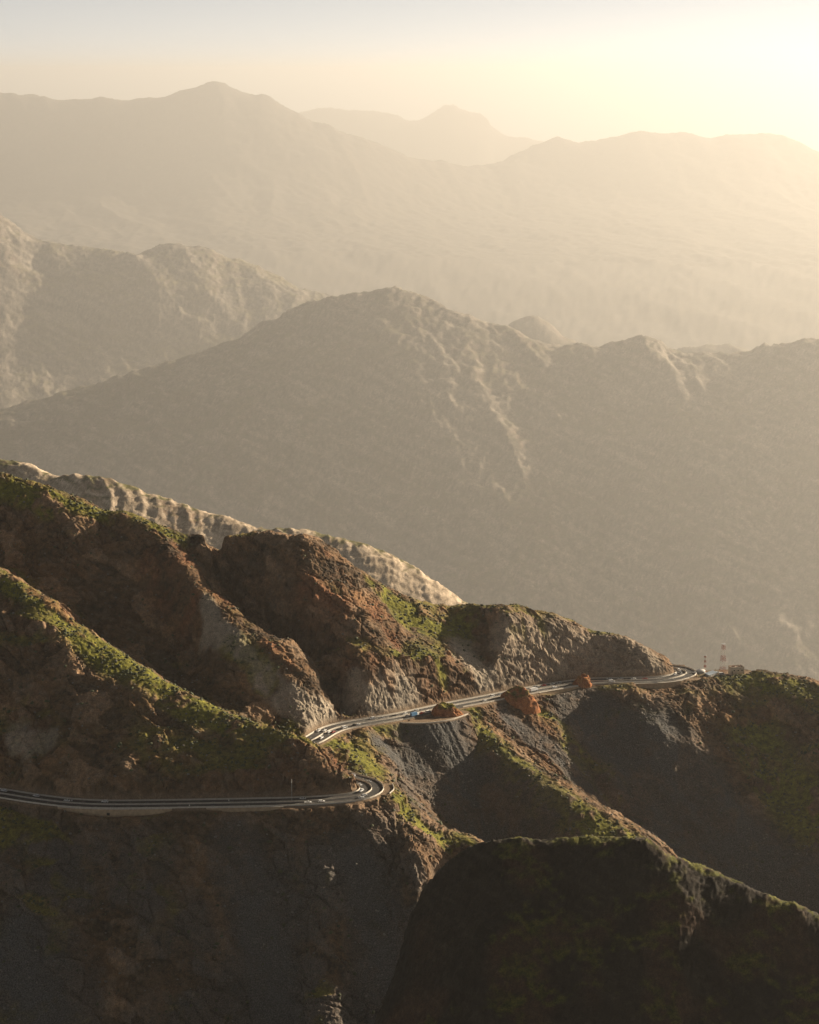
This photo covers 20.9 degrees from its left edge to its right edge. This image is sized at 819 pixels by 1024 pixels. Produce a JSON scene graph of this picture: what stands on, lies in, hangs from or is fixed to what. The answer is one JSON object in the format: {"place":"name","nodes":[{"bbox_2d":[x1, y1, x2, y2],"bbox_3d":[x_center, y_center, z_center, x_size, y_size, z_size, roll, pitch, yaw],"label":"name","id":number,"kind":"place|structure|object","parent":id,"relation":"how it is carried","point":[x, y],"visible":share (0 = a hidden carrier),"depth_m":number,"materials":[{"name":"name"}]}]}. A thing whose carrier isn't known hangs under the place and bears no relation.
{"place":"outdoors","nodes":[
{"label":"outdoors","id":0,"kind":"place"},
{"bbox_2d":[0,214,332,408],"bbox_3d":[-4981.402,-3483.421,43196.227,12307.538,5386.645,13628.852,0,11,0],"label":"mountain","id":1,"kind":"structure","parent":0,"point":[72,316],"depth_m":42265.33,"materials":[{"name":"beige stone"}]},
{"bbox_2d":[0,459,467,605],"bbox_3d":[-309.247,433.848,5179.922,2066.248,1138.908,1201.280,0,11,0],"label":"pale cliff ridge","id":2,"kind":"structure","parent":0,"point":[389,570],"depth_m":5255.06,"materials":[{"name":"beige stone"}]},
{"bbox_2d":[0,665,694,806],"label":"road","id":3,"kind":"structure","parent":0,"point":[377,787],"depth_m":1702.07,"materials":[{"name":"grey asphalt"}]},
{"bbox_2d":[0,783,359,800],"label":"concrete barrier","id":4,"kind":"object","parent":3,"relation":"on","point":[186,799],"visible":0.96,"depth_m":1689.14,"materials":[{"name":"grey concrete"}]},
{"bbox_2d":[0,777,371,804],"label":"concrete barrier","id":5,"kind":"object","parent":3,"relation":"on","point":[189,803],"visible":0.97,"depth_m":1680.16,"materials":[{"name":"grey concrete"}]},
{"bbox_2d":[0,771,383,808],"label":"concrete barrier","id":6,"kind":"object","parent":3,"relation":"on","point":[209,806],"visible":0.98,"depth_m":1671.86,"materials":[{"name":"grey concrete"}]},
{"bbox_2d":[317,719,402,743],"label":"concrete barrier","id":7,"kind":"object","parent":3,"relation":"on","point":[357,727],"visible":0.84,"depth_m":1821.46,"materials":[{"name":"grey concrete"}]},
{"bbox_2d":[410,711,418,716],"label":"box truck","id":8,"kind":"object","parent":3,"relation":"on","point":[413,714],"visible":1,"depth_m":1860.24,"materials":[{"name":"blue paint"}]},
{"bbox_2d":[306,670,675,736],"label":"concrete barrier","id":9,"kind":"object","parent":3,"relation":"on","point":[485,695],"visible":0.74,"depth_m":1930.42,"materials":[{"name":"grey concrete"}]},
{"bbox_2d":[311,667,685,740],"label":"concrete barrier","id":10,"kind":"object","parent":3,"relation":"on","point":[499,696],"visible":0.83,"depth_m":1926.67,"materials":[{"name":"grey concrete"}]},
{"bbox_2d":[529,687,537,691],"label":"box truck","id":11,"kind":"object","parent":3,"relation":"on","point":[532,689],"visible":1,"depth_m":1956.19,"materials":[{"name":"white paint"}]},
{"bbox_2d":[463,664,696,706],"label":"concrete barrier","id":12,"kind":"object","parent":3,"relation":"on","point":[593,684],"visible":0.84,"depth_m":1989.60,"materials":[{"name":"grey concrete"}]},
{"bbox_2d":[0,472,818,1023],"bbox_3d":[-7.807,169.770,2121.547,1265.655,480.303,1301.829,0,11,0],"label":"mountainside","id":13,"kind":"structure","parent":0,"point":[370,678],"depth_m":1809.84,"materials":[{"name":"brown stone"}]},
{"bbox_2d":[58,806,171,816],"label":"retaining wall","id":14,"kind":"structure","parent":13,"relation":"on","point":[116,812],"depth_m":1668.72,"materials":[{"name":"concrete"}]},
{"bbox_2d":[206,806,283,811],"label":"retaining wall","id":15,"kind":"structure","parent":13,"relation":"on","point":[245,809],"depth_m":1669.35,"materials":[{"name":"concrete"}]},
{"bbox_2d":[0,472,818,1023],"bbox_3d":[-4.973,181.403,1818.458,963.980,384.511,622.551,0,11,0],"label":"shrubs","id":16,"kind":"object","parent":13,"relation":"on","point":[176,690],"visible":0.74,"depth_m":1805.94,"materials":[{"name":"green plant"}]},
{"bbox_2d":[0,477,818,1022],"bbox_3d":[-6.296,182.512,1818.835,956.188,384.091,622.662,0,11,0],"label":"loose stones","id":17,"kind":"object","parent":13,"relation":"on","point":[388,779],"visible":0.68,"depth_m":1818.21,"materials":[{"name":"brown stone"}]},
{"bbox_2d":[400,713,467,723],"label":"concrete kerb","id":18,"kind":"structure","parent":13,"relation":"on","point":[433,722],"depth_m":1846.78,"materials":[{"name":"grey concrete"}]},
{"bbox_2d":[431,702,462,716],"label":"rock mound","id":19,"kind":"object","parent":13,"relation":"on","point":[443,709],"visible":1,"depth_m":1868.08,"materials":[{"name":"brown stone"}]},
{"bbox_2d":[500,685,540,714],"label":"rock mound","id":20,"kind":"object","parent":13,"relation":"on","point":[522,699],"visible":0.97,"depth_m":1927.31,"materials":[{"name":"brown stone"}]},
{"bbox_2d":[539,686,577,693],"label":"retaining wall","id":21,"kind":"structure","parent":13,"relation":"on","point":[561,690],"depth_m":1966.62,"materials":[{"name":"concrete"}]},
{"bbox_2d":[572,673,591,687],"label":"rock mound","id":22,"kind":"object","parent":13,"relation":"on","point":[582,680],"visible":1,"depth_m":1980.51,"materials":[{"name":"brown stone"}]},
{"bbox_2d":[635,680,682,688],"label":"retaining wall","id":23,"kind":"structure","parent":13,"relation":"on","point":[662,685],"depth_m":1996.62,"materials":[{"name":"concrete"}]},
{"bbox_2d":[696,669,704,673],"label":"domed tank","id":24,"kind":"object","parent":13,"relation":"on","point":[700,671],"visible":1,"depth_m":2036.20,"materials":[{"name":"white metal"}]},
{"bbox_2d":[705,670,716,676],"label":"metal shed","id":25,"kind":"structure","parent":13,"relation":"on","point":[711,673],"depth_m":2029.89,"materials":[{"name":"grey metal"}]},
{"bbox_2d":[719,643,725,671],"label":"lattice mast","id":26,"kind":"object","parent":13,"relation":"on","point":[723,656],"visible":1,"depth_m":2038.40,"materials":[{"name":"metal"}]},
{"bbox_2d":[728,665,743,674],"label":"block building","id":27,"kind":"structure","parent":13,"relation":"on","point":[735,669],"depth_m":2031.91,"materials":[{"name":"beige paint"}]},
{"bbox_2d":[0,286,818,680],"bbox_3d":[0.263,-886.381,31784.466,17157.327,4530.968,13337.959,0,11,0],"label":"mountain","id":28,"kind":"structure","parent":0,"point":[658,496],"depth_m":29369.16,"materials":[{"name":"beige stone"}]},
{"bbox_2d":[0,81,818,349],"bbox_3d":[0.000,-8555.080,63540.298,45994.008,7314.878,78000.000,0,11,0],"label":"range","id":29,"kind":"structure","parent":0,"point":[672,240],"depth_m":84089.28,"materials":[{"name":"beige stone"}]},
{"bbox_2d":[0,0,818,151],"label":"sky","id":30,"kind":"structure","parent":0,"point":[578,71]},
{"bbox_2d":[297,104,542,165],"bbox_3d":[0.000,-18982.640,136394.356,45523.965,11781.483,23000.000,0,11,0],"label":"farthest range","id":31,"kind":"structure","parent":0,"point":[453,134],"depth_m":138172.11,"materials":[{"name":"beige stone"}]},
{"bbox_2d":[374,835,818,1023],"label":"foreground hill","id":32,"kind":"structure","parent":0,"point":[590,929],"depth_m":1294.74,"materials":[{"name":"green plant"}]},
{"bbox_2d":[508,315,750,353],"bbox_3d":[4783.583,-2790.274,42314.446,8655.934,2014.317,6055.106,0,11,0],"label":"distant knoll","id":33,"kind":"structure","parent":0,"point":[537,328],"depth_m":41349.18,"materials":[{"name":"beige stone"}]}
]}

